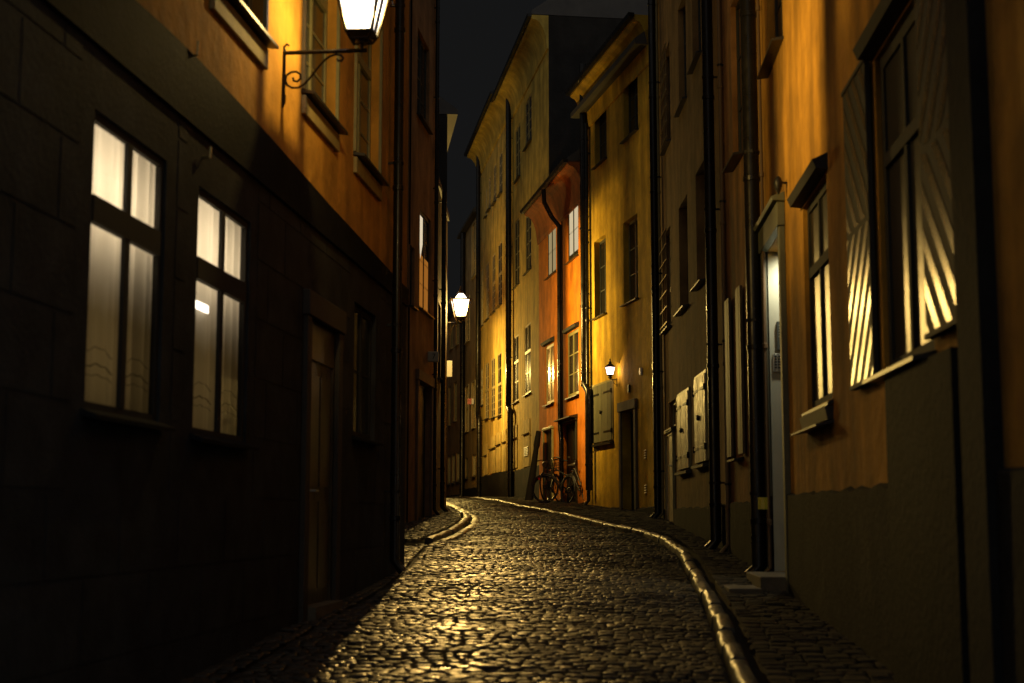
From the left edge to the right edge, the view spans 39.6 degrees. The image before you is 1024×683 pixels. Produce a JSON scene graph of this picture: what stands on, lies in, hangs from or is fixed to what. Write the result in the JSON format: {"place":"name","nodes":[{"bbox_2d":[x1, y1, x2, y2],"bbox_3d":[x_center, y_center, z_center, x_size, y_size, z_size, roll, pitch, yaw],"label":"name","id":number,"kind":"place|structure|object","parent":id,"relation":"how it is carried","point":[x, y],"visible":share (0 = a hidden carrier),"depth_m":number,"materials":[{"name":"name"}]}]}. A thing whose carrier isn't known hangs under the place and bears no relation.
{"place":"outdoors","nodes":[
{"label":"outdoors","id":0,"kind":"place"},
{"bbox_2d":[405,505,460,539],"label":"pavement","id":1,"kind":"structure","parent":0,"point":[434,522],"depth_m":25.02,"materials":[{"name":"stone"}]},
{"bbox_2d":[229,498,726,682],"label":"road","id":2,"kind":"structure","parent":0,"point":[444,642],"depth_m":12.29,"materials":[{"name":"stone"}]},
{"bbox_2d":[439,0,545,312],"label":"sky","id":3,"kind":"structure","parent":0,"point":[477,38],"materials":[{"name":"black"}]},
{"bbox_2d":[207,501,871,682],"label":"ground","id":4,"kind":"structure","parent":0,"point":[757,669],"depth_m":11.98,"materials":[{"name":"stone"}]},
{"bbox_2d":[0,0,408,682],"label":"corner house","id":5,"kind":"structure","parent":4,"relation":"on","point":[188,488],"depth_m":9.43,"materials":[{"name":"orange paint"}]},
{"bbox_2d":[80,111,175,432],"bbox_3d":[-2.254,-0.362,8.315,0.210,1.716,1.270,-1,-7,6],"label":"window","id":6,"kind":"structure","parent":5,"relation":"in","point":[124,240],"depth_m":8.34,"materials":[{"name":"black paint"}]},
{"bbox_2d":[196,300,208,313],"bbox_3d":[-2.141,-0.243,9.778,0.008,0.058,0.323,-1,-7,6],"label":"window lamp","id":7,"kind":"object","parent":5,"relation":"attached to","point":[200,306],"visible":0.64,"depth_m":9.80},
{"bbox_2d":[190,188,258,450],"bbox_3d":[-2.072,-0.118,10.135,0.214,1.738,1.346,-1,-7,6],"label":"window","id":8,"kind":"structure","parent":5,"relation":"in","point":[219,286],"depth_m":10.16,"materials":[{"name":"black paint"}]},
{"bbox_2d":[209,0,278,69],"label":"window","id":9,"kind":"structure","parent":5,"relation":"in","point":[237,16],"depth_m":10.66,"materials":[{"name":"green paint"}]},
{"bbox_2d":[298,289,345,627],"bbox_3d":[-1.743,1.077,12.988,0.210,2.919,1.472,-1,-7,6],"label":"door","id":10,"kind":"structure","parent":5,"relation":"in","point":[322,391],"depth_m":13.02,"materials":[{"name":"brown wood"}]},
{"bbox_2d":[301,0,347,151],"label":"window","id":11,"kind":"structure","parent":5,"relation":"in","point":[314,108],"depth_m":13.42,"materials":[{"name":"green paint"}]},
{"bbox_2d":[282,0,393,107],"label":"wall lantern","id":12,"kind":"object","parent":5,"relation":"attached to","point":[361,36],"depth_m":11.82,"materials":[{"name":"metal"}]},
{"bbox_2d":[352,305,383,445],"bbox_3d":[-1.569,0.366,15.083,0.200,1.432,1.238,-1,-7,6],"label":"window","id":13,"kind":"structure","parent":5,"relation":"in","point":[362,321],"depth_m":15.23,"materials":[{"name":"black paint"}]},
{"bbox_2d":[353,2,389,200],"bbox_3d":[-1.579,-2.659,15.404,0.270,2.025,1.387,-1,-7,6],"label":"window","id":14,"kind":"structure","parent":5,"relation":"in","point":[364,169],"depth_m":15.62,"materials":[{"name":"green paint"}]},
{"bbox_2d":[179,544,426,682],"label":"gutter strip","id":15,"kind":"object","parent":4,"relation":"on","point":[226,665],"visible":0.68,"depth_m":11.03,"materials":[{"name":"stone"}]},
{"bbox_2d":[405,0,410,540],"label":"recessed house","id":16,"kind":"structure","parent":4,"relation":"on","point":[407,262],"depth_m":25.76,"materials":[{"name":"brown paint"}]},
{"bbox_2d":[406,0,440,527],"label":"narrow house","id":17,"kind":"structure","parent":4,"relation":"on","point":[423,301],"depth_m":27.81,"materials":[{"name":"orange paint"}]},
{"bbox_2d":[409,248,418,310],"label":"window","id":18,"kind":"structure","parent":17,"relation":"in","point":[414,308],"depth_m":26.48,"materials":[{"name":"green paint"}]},
{"bbox_2d":[415,369,434,525],"bbox_3d":[-1.732,2.081,27.280,0.300,2.938,1.863,-1,-7,6],"label":"door","id":19,"kind":"structure","parent":17,"relation":"in","point":[421,376],"depth_m":27.65,"materials":[{"name":"brown wood"}]},
{"bbox_2d":[417,34,433,134],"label":"window","id":20,"kind":"structure","parent":17,"relation":"in","point":[421,65],"depth_m":28.06,"materials":[{"name":"green paint"}]},
{"bbox_2d":[419,210,434,319],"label":"window","id":21,"kind":"structure","parent":17,"relation":"in","point":[424,259],"depth_m":27.99,"materials":[{"name":"green paint"}]},
{"bbox_2d":[428,351,438,361],"bbox_3d":[-1.551,0.299,27.965,0.223,0.210,0.066,0,-7,0],"label":"number sign","id":22,"kind":"object","parent":17,"relation":"attached to","point":[433,356],"visible":1,"depth_m":27.94,"materials":[{"name":"black ceramic"}]},
{"bbox_2d":[419,178,448,517],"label":"set back house","id":23,"kind":"structure","parent":4,"relation":"on","point":[443,216],"depth_m":30.18,"materials":[{"name":"brown paint"}]},
{"bbox_2d":[425,503,470,544],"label":"kerb","id":24,"kind":"structure","parent":4,"relation":"on","point":[465,521],"depth_m":24.04,"materials":[{"name":"stone"}]},
{"bbox_2d":[439,96,457,191],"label":"hidden house","id":25,"kind":"structure","parent":4,"relation":"on","point":[448,113],"depth_m":33.87,"materials":[{"name":"brown paint"}]},
{"bbox_2d":[447,361,451,376],"bbox_3d":[-1.674,0.685,35.782,0.332,0.408,0.044,0,-7,0],"label":"projecting sign","id":26,"kind":"object","parent":25,"relation":"attached to","point":[449,368],"visible":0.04,"depth_m":35.76,"materials":[{"name":"yellow plastic"}]},
{"bbox_2d":[446,299,459,496],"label":"umber house","id":27,"kind":"structure","parent":4,"relation":"on","point":[453,426],"depth_m":66.94,"materials":[{"name":"brown paint"}]},
{"bbox_2d":[447,456,449,484],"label":"window","id":28,"kind":"structure","parent":27,"relation":"in","point":[448,456],"depth_m":68.43,"materials":[{"name":"beige paint"}]},
{"bbox_2d":[447,387,450,426],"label":"window","id":29,"kind":"structure","parent":27,"relation":"in","point":[450,387],"depth_m":68.86,"materials":[{"name":"green paint"}]},
{"bbox_2d":[448,324,452,351],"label":"window","id":30,"kind":"structure","parent":27,"relation":"in","point":[451,348],"depth_m":68.45,"materials":[{"name":"green paint"}]},
{"bbox_2d":[451,454,454,483],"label":"window","id":31,"kind":"structure","parent":27,"relation":"in","point":[453,454],"depth_m":66.81,"materials":[{"name":"black glass"}]},
{"bbox_2d":[452,382,456,422],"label":"window","id":32,"kind":"structure","parent":27,"relation":"in","point":[456,382],"depth_m":66.31,"materials":[{"name":"green paint"}]},
{"bbox_2d":[454,318,458,346],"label":"window","id":33,"kind":"structure","parent":27,"relation":"in","point":[458,318],"depth_m":65.98,"materials":[{"name":"green paint"}]},
{"bbox_2d":[454,452,458,482],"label":"window","id":34,"kind":"structure","parent":27,"relation":"in","point":[458,452],"depth_m":64.83,"materials":[{"name":"beige paint"}]},
{"bbox_2d":[447,286,472,335],"bbox_3d":[-1.286,-0.650,33.927,0.658,1.359,0.539,1,-7,-6],"label":"wall lantern","id":35,"kind":"object","parent":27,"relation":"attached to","point":[460,290],"depth_m":33.88,"materials":[{"name":"metal"}]},
{"bbox_2d":[438,502,479,545],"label":"gutter stones","id":36,"kind":"object","parent":4,"relation":"on","point":[475,519],"visible":0.34,"depth_m":24.68,"materials":[{"name":"stone"}]},
{"bbox_2d":[457,207,476,496],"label":"mustard house","id":37,"kind":"structure","parent":4,"relation":"on","point":[466,235],"depth_m":61.55,"materials":[{"name":"beige paint"}]},
{"bbox_2d":[463,458,467,479],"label":"window","id":38,"kind":"structure","parent":37,"relation":"in","point":[467,458],"depth_m":61.52,"materials":[{"name":"green paint"}]},
{"bbox_2d":[464,384,468,432],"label":"window","id":39,"kind":"structure","parent":37,"relation":"in","point":[468,384],"depth_m":62.02,"materials":[{"name":"beige paint"}]},
{"bbox_2d":[464,295,469,344],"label":"window","id":40,"kind":"structure","parent":37,"relation":"in","point":[468,315],"depth_m":62.32,"materials":[{"name":"beige paint"}]},
{"bbox_2d":[468,399,473,403],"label":"red shop sign","id":41,"kind":"object","parent":37,"relation":"attached to","point":[470,401],"visible":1,"depth_m":59.71,"materials":[{"name":"red plastic"}]},
{"bbox_2d":[470,379,475,429],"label":"window","id":42,"kind":"structure","parent":37,"relation":"in","point":[474,384],"depth_m":59.74,"materials":[{"name":"beige paint"}]},
{"bbox_2d":[470,219,475,279],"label":"window","id":43,"kind":"structure","parent":37,"relation":"in","point":[474,256],"depth_m":60.55,"materials":[{"name":"beige paint"}]},
{"bbox_2d":[470,454,475,477],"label":"window","id":44,"kind":"structure","parent":37,"relation":"in","point":[474,456],"depth_m":59.06,"materials":[{"name":"brown glass"}]},
{"bbox_2d":[464,88,514,498],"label":"warm yellow house","id":45,"kind":"structure","parent":4,"relation":"on","point":[488,150],"depth_m":53.19,"materials":[{"name":"beige paint"}]},
{"bbox_2d":[478,368,482,406],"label":"window","id":46,"kind":"structure","parent":45,"relation":"in","point":[482,368],"depth_m":56.73,"materials":[{"name":"beige paint"}]},
{"bbox_2d":[479,269,482,328],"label":"window","id":47,"kind":"structure","parent":45,"relation":"in","point":[481,326],"depth_m":57.24,"materials":[{"name":"beige paint"}]},
{"bbox_2d":[483,189,486,218],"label":"window","id":48,"kind":"structure","parent":45,"relation":"in","point":[484,217],"depth_m":56.23,"materials":[{"name":"beige paint"}]},
{"bbox_2d":[482,362,488,420],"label":"window","id":49,"kind":"structure","parent":45,"relation":"in","point":[487,365],"depth_m":54.97,"materials":[{"name":"beige paint"}]},
{"bbox_2d":[483,262,488,322],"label":"window","id":50,"kind":"structure","parent":45,"relation":"in","point":[487,266],"depth_m":55.40,"materials":[{"name":"beige paint"}]},
{"bbox_2d":[485,176,490,212],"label":"window","id":51,"kind":"structure","parent":45,"relation":"in","point":[489,208],"depth_m":55.24,"materials":[{"name":"beige paint"}]},
{"bbox_2d":[488,357,494,419],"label":"window","id":52,"kind":"structure","parent":45,"relation":"in","point":[493,360],"depth_m":53.11,"materials":[{"name":"beige paint"}]},
{"bbox_2d":[489,253,494,315],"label":"window","id":53,"kind":"structure","parent":45,"relation":"in","point":[493,257],"depth_m":53.71,"materials":[{"name":"beige paint"}]},
{"bbox_2d":[490,164,495,206],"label":"window","id":54,"kind":"structure","parent":45,"relation":"in","point":[493,203],"depth_m":53.68,"materials":[{"name":"beige paint"}]},
{"bbox_2d":[494,352,501,417],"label":"window","id":55,"kind":"structure","parent":45,"relation":"in","point":[499,355],"depth_m":51.37,"materials":[{"name":"glass"}]},
{"bbox_2d":[495,241,501,308],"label":"window","id":56,"kind":"structure","parent":45,"relation":"in","point":[500,245],"depth_m":51.79,"materials":[{"name":"beige paint"}]},
{"bbox_2d":[496,152,502,197],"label":"window","id":57,"kind":"structure","parent":45,"relation":"in","point":[499,194],"depth_m":52.01,"materials":[{"name":"beige paint"}]},
{"bbox_2d":[520,63,593,509],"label":"orange house","id":58,"kind":"structure","parent":4,"relation":"on","point":[553,209],"depth_m":36.91,"materials":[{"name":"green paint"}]},
{"bbox_2d":[541,336,553,406],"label":"window","id":59,"kind":"structure","parent":58,"relation":"in","point":[549,349],"depth_m":38.99,"materials":[{"name":"yellow glass"}]},
{"bbox_2d":[542,426,553,499],"bbox_3d":[1.032,3.409,38.780,0.190,2.133,1.390,1,-7,-10],"label":"door","id":60,"kind":"structure","parent":58,"relation":"in","point":[549,434],"depth_m":39.06,"materials":[{"name":"brown wood"}]},
{"bbox_2d":[544,228,555,280],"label":"window","id":61,"kind":"structure","parent":58,"relation":"in","point":[552,236],"depth_m":39.06,"materials":[{"name":"beige glass"}]},
{"bbox_2d":[561,418,577,506],"bbox_3d":[1.505,3.123,36.101,0.320,2.244,1.951,1,-7,-10],"label":"door","id":62,"kind":"structure","parent":58,"relation":"in","point":[572,444],"depth_m":36.36,"materials":[{"name":"brown wood"}]},
{"bbox_2d":[562,321,578,399],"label":"window","id":63,"kind":"structure","parent":58,"relation":"in","point":[573,339],"depth_m":35.98,"materials":[{"name":"green paint"}]},
{"bbox_2d":[564,206,578,265],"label":"window","id":64,"kind":"structure","parent":58,"relation":"in","point":[573,216],"depth_m":36.30,"materials":[{"name":"green paint"}]},
{"bbox_2d":[490,0,647,498],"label":"pale yellow house","id":65,"kind":"structure","parent":4,"relation":"on","point":[556,43],"depth_m":43.57,"materials":[{"name":"beige paint"}]},
{"bbox_2d":[510,334,518,404],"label":"window","id":66,"kind":"structure","parent":65,"relation":"in","point":[516,339],"depth_m":47.21,"materials":[{"name":"beige paint"}]},
{"bbox_2d":[512,218,519,289],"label":"window","id":67,"kind":"structure","parent":65,"relation":"in","point":[517,283],"depth_m":47.55,"materials":[{"name":"green paint"}]},
{"bbox_2d":[513,124,520,184],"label":"window","id":68,"kind":"structure","parent":65,"relation":"in","point":[518,174],"depth_m":47.71,"materials":[{"name":"green paint"}]},
{"bbox_2d":[522,322,530,396],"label":"window","id":69,"kind":"structure","parent":65,"relation":"in","point":[528,327],"depth_m":44.77,"materials":[{"name":"beige paint"}]},
{"bbox_2d":[523,217,530,275],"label":"window","id":70,"kind":"structure","parent":65,"relation":"in","point":[528,221],"depth_m":45.00,"materials":[{"name":"green paint"}]},
{"bbox_2d":[522,93,531,151],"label":"window","id":71,"kind":"structure","parent":65,"relation":"in","point":[529,103],"depth_m":45.39,"materials":[{"name":"green paint"}]},
{"bbox_2d":[446,496,758,682],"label":"kerb","id":72,"kind":"structure","parent":4,"relation":"on","point":[732,655],"depth_m":13.87,"materials":[{"name":"stone"}]},
{"bbox_2d":[565,12,653,514],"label":"yellow house","id":73,"kind":"structure","parent":4,"relation":"on","point":[610,85],"depth_m":31.60,"materials":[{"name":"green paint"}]},
{"bbox_2d":[590,238,606,320],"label":"window","id":74,"kind":"structure","parent":73,"relation":"in","point":[602,245],"depth_m":33.65,"materials":[{"name":"green paint"}]},
{"bbox_2d":[591,111,606,169],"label":"window","id":75,"kind":"structure","parent":73,"relation":"in","point":[603,132],"depth_m":33.86,"materials":[{"name":"green paint"}]},
{"bbox_2d":[591,379,613,446],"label":"shuttered window","id":76,"kind":"structure","parent":73,"relation":"in","point":[602,393],"depth_m":32.61,"materials":[{"name":"grey paint"}]},
{"bbox_2d":[605,359,616,384],"bbox_3d":[2.214,0.689,31.544,0.199,0.617,0.394,-4,-8,30],"label":"wall lantern","id":77,"kind":"object","parent":73,"relation":"attached to","point":[609,365],"depth_m":31.46,"materials":[{"name":"metal"}]},
{"bbox_2d":[617,398,637,514],"bbox_3d":[2.595,2.527,30.573,0.400,2.507,1.381,1,-7,-11],"label":"door","id":78,"kind":"structure","parent":73,"relation":"in","point":[630,404],"depth_m":30.93,"materials":[{"name":"brown wood"}]},
{"bbox_2d":[619,218,638,306],"bbox_3d":[2.613,-1.752,30.822,0.270,1.876,1.222,1,-7,-11],"label":"window","id":79,"kind":"structure","parent":73,"relation":"in","point":[632,226],"depth_m":31.08,"materials":[{"name":"green paint"}]},
{"bbox_2d":[619,76,638,143],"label":"window","id":80,"kind":"structure","parent":73,"relation":"in","point":[633,87],"depth_m":31.34,"materials":[{"name":"green paint"}]},
{"bbox_2d":[647,0,709,542],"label":"olive house","id":81,"kind":"structure","parent":4,"relation":"on","point":[680,385],"depth_m":24.86,"materials":[{"name":"beige paint"}]},
{"bbox_2d":[659,227,670,334],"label":"window","id":82,"kind":"structure","parent":81,"relation":"in","point":[664,275],"depth_m":26.69,"materials":[{"name":"beige paint"}]},
{"bbox_2d":[659,43,670,155],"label":"window","id":83,"kind":"structure","parent":81,"relation":"in","point":[666,142],"depth_m":26.71,"materials":[{"name":"green paint"}]},
{"bbox_2d":[663,428,675,530],"bbox_3d":[2.877,2.526,25.949,0.183,1.846,1.346,0,-7,0],"label":"door","id":84,"kind":"structure","parent":81,"relation":"in","point":[669,436],"depth_m":25.99,"materials":[{"name":"wood"}]},
{"bbox_2d":[664,402,675,431],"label":"window","id":85,"kind":"structure","parent":81,"relation":"in","point":[673,404],"depth_m":26.10,"materials":[{"name":"beige paint"}]},
{"bbox_2d":[674,8,686,117],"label":"window","id":86,"kind":"structure","parent":81,"relation":"in","point":[683,99],"depth_m":24.77,"materials":[{"name":"green paint"}]},
{"bbox_2d":[673,226,688,316],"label":"window","id":87,"kind":"structure","parent":81,"relation":"in","point":[683,307],"depth_m":24.40,"materials":[{"name":"green paint"}]},
{"bbox_2d":[674,387,691,475],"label":"shuttered window","id":88,"kind":"structure","parent":81,"relation":"in","point":[683,408],"depth_m":23.60,"materials":[{"name":"green paint"}]},
{"bbox_2d":[687,0,701,74],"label":"window","id":89,"kind":"structure","parent":81,"relation":"in","point":[697,54],"depth_m":22.89,"materials":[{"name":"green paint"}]},
{"bbox_2d":[690,278,705,291],"bbox_3d":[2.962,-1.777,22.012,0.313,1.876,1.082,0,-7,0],"label":"window sill","id":90,"kind":"structure","parent":81,"relation":"in","point":[699,283],"depth_m":21.81,"materials":[{"name":"grey paint"}]},
{"bbox_2d":[691,369,708,468],"bbox_3d":[2.867,1.208,21.782,0.103,1.448,1.342,0,-7,0],"label":"shuttered window","id":91,"kind":"structure","parent":81,"relation":"in","point":[700,392],"depth_m":21.53,"materials":[{"name":"green paint"}]},
{"bbox_2d":[701,0,751,570],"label":"rust house","id":92,"kind":"structure","parent":4,"relation":"on","point":[728,435],"depth_m":19.03,"materials":[{"name":"brown paint"}]},
{"bbox_2d":[722,0,742,172],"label":"window","id":93,"kind":"structure","parent":92,"relation":"in","point":[735,157],"depth_m":18.47,"materials":[{"name":"brown paint"}]},
{"bbox_2d":[724,285,745,461],"bbox_3d":[2.878,0.452,18.104,0.238,2.140,1.381,0,-7,1],"label":"window","id":94,"kind":"structure","parent":92,"relation":"in","point":[738,292],"depth_m":17.80,"materials":[{"name":"green paint"}]},
{"bbox_2d":[715,0,1023,682],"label":"ochre house","id":95,"kind":"structure","parent":4,"relation":"on","point":[884,236],"depth_m":9.16,"materials":[{"name":"orange paint"}]},
{"bbox_2d":[715,191,790,605],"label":"door","id":96,"kind":"structure","parent":95,"relation":"in","point":[770,224],"depth_m":15.17,"materials":[{"name":"grey"}]},
{"bbox_2d":[758,497,767,508],"bbox_3d":[2.661,1.716,15.082,0.180,0.125,0.180,0,-7,0],"label":"pipe reflector","id":97,"kind":"object","parent":95,"relation":"attached to","point":[762,502],"visible":1,"depth_m":15.00,"materials":[{"name":"yellow plastic"}]},
{"bbox_2d":[757,0,783,79],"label":"window","id":98,"kind":"structure","parent":95,"relation":"in","point":[774,46],"depth_m":15.00,"materials":[{"name":"brown paint"}]},
{"bbox_2d":[773,354,780,371],"bbox_3d":[2.900,0.230,15.421,0.140,0.200,0.027,0,-7,3],"label":"door intercom","id":99,"kind":"object","parent":95,"relation":"attached to","point":[776,363],"depth_m":15.41,"materials":[{"name":"silver metal"}]},
{"bbox_2d":[777,321,779,349],"bbox_3d":[2.959,-0.063,15.449,0.160,0.310,0.036,0,-7,3],"label":"name board","id":100,"kind":"object","parent":95,"relation":"attached to","point":[778,335],"visible":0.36,"depth_m":15.44,"materials":[{"name":"grey"}]},
{"bbox_2d":[774,176,786,193],"bbox_3d":[2.640,-1.537,13.983,0.136,0.180,0.090,0,-7,0],"label":"wall bell","id":101,"kind":"object","parent":95,"relation":"attached to","point":[778,182],"depth_m":13.96,"materials":[{"name":"metal"}]},
{"bbox_2d":[787,152,833,416],"bbox_3d":[2.600,-0.431,12.214,0.230,2.061,1.508,0,-7,3],"label":"window","id":102,"kind":"structure","parent":95,"relation":"in","point":[817,216],"depth_m":12.27,"materials":[{"name":"black paint"}]},
{"bbox_2d":[841,0,956,390],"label":"window","id":103,"kind":"structure","parent":95,"relation":"in","point":[913,67],"depth_m":8.94,"materials":[{"name":"black paint"}]},
{"bbox_2d":[884,347,969,682],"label":"under window stone","id":104,"kind":"structure","parent":95,"relation":"in","point":[926,507],"depth_m":7.79,"materials":[{"name":"stone"}]},
{"bbox_2d":[467,496,897,682],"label":"pavement","id":105,"kind":"structure","parent":0,"point":[768,658],"depth_m":11.27,"materials":[{"name":"grey stone"}]},
{"bbox_2d":[524,431,540,499],"bbox_3d":[0.577,3.391,38.601,0.590,1.958,0.232,7,-10,-44],"label":"leaning post","id":106,"kind":"object","parent":105,"relation":"on","point":[531,477],"visible":0.77,"depth_m":38.55,"materials":[{"name":"brown wood"}]},
{"bbox_2d":[537,458,560,500],"bbox_3d":[0.984,3.555,36.462,0.634,1.131,1.811,-9,-10,19],"label":"bicycle","id":107,"kind":"object","parent":105,"relation":"on","point":[545,463],"visible":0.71,"depth_m":36.33,"materials":[{"name":"black metal"}]},
{"bbox_2d":[531,457,575,502],"bbox_3d":[1.327,3.478,35.587,1.811,1.131,0.634,-3,-12,20],"label":"bicycle","id":108,"kind":"object","parent":105,"relation":"on","point":[550,476],"visible":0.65,"depth_m":35.67,"materials":[{"name":"black metal"}]},
{"bbox_2d":[560,457,583,502],"bbox_3d":[1.650,3.410,34.778,0.634,1.131,1.811,11,-11,-27],"label":"bicycle","id":109,"kind":"object","parent":105,"relation":"on","point":[570,476],"visible":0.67,"depth_m":35.09,"materials":[{"name":"black metal"}]}
]}

